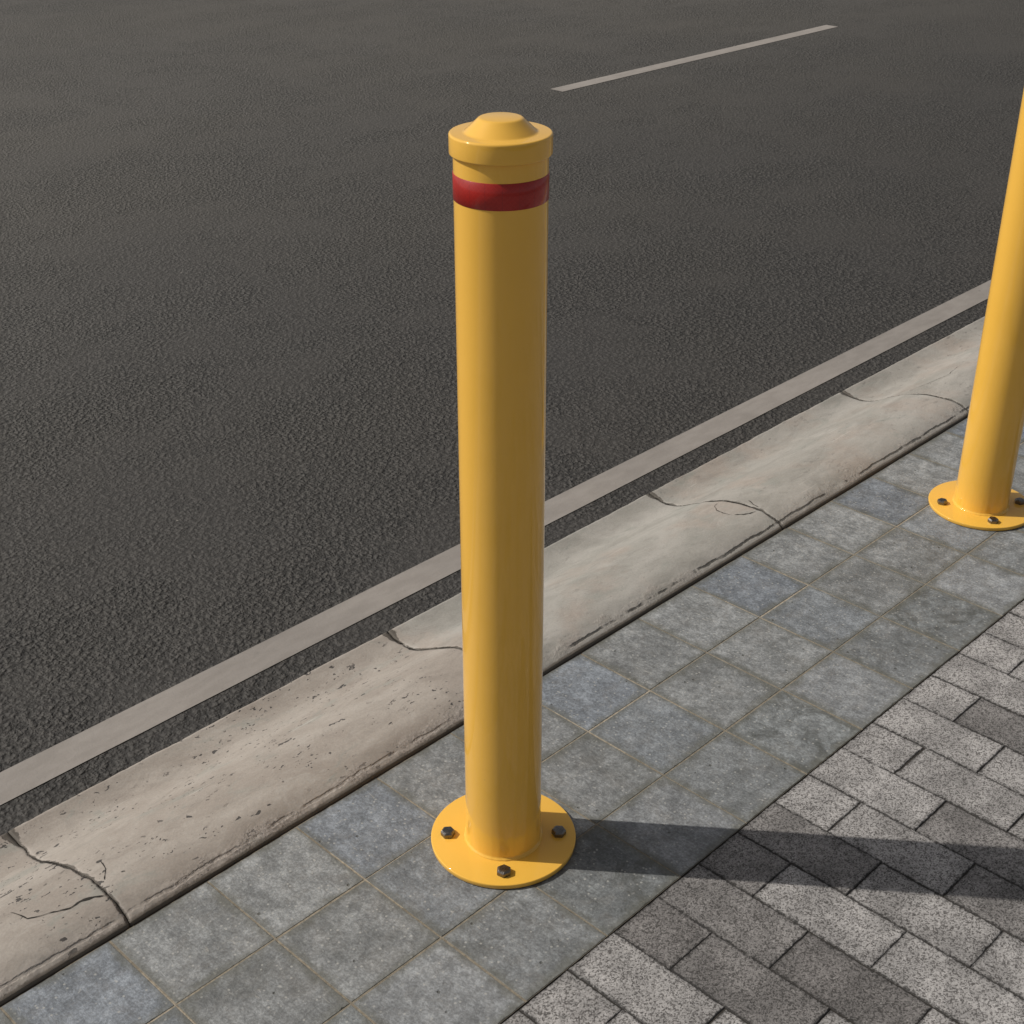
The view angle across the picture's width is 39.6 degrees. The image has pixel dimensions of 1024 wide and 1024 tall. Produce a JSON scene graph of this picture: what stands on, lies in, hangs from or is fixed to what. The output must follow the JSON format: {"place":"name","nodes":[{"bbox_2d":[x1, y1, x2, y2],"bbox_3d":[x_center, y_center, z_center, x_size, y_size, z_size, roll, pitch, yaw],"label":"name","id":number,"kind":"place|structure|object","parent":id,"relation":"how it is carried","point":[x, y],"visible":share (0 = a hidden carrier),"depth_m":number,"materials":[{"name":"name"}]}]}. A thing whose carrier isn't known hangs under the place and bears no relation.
{"place":"outdoors","nodes":[
{"label":"outdoors","id":0,"kind":"place"},
{"bbox_2d":[0,0,1023,835],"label":"road","id":1,"kind":"structure","parent":0,"point":[228,392],"depth_m":4.74,"materials":[{"name":"grey asphalt"}]},
{"bbox_2d":[0,316,984,1005],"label":"kerb","id":2,"kind":"structure","parent":1,"relation":"on","point":[88,870],"depth_m":2.56,"materials":[{"name":"concrete"}]},
{"bbox_2d":[0,280,990,804],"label":"edge line","id":3,"kind":"object","parent":1,"relation":"on","point":[32,772],"visible":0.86,"depth_m":2.94,"materials":[{"name":"paint"}]},
{"bbox_2d":[552,25,836,91],"bbox_3d":[1.079,-2.519,7.836,0.086,0.001,2.461,25,38,38],"label":"lane marking","id":4,"kind":"object","parent":1,"relation":"on","point":[674,62],"visible":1,"depth_m":7.72,"materials":[{"name":"paint"}]},
{"bbox_2d":[0,418,1023,1023],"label":"tiled pavement","id":5,"kind":"structure","parent":0,"point":[688,728],"depth_m":2.31,"materials":[{"name":"stone"}]},
{"bbox_2d":[431,112,575,888],"bbox_3d":[-0.013,0.020,1.950,0.225,1.113,0.225,25,38,38],"label":"bollard","id":6,"kind":"object","parent":5,"relation":"on","point":[502,823],"visible":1,"depth_m":1.88,"materials":[{"name":"metal"}]},
{"bbox_2d":[928,89,1023,530],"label":"bollard","id":7,"kind":"object","parent":5,"relation":"on","point":[979,493],"visible":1,"depth_m":3.00,"materials":[{"name":"metal"}]},
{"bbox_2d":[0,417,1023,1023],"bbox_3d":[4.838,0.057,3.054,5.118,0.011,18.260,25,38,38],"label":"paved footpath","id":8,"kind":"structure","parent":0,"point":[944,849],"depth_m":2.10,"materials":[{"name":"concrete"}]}
]}

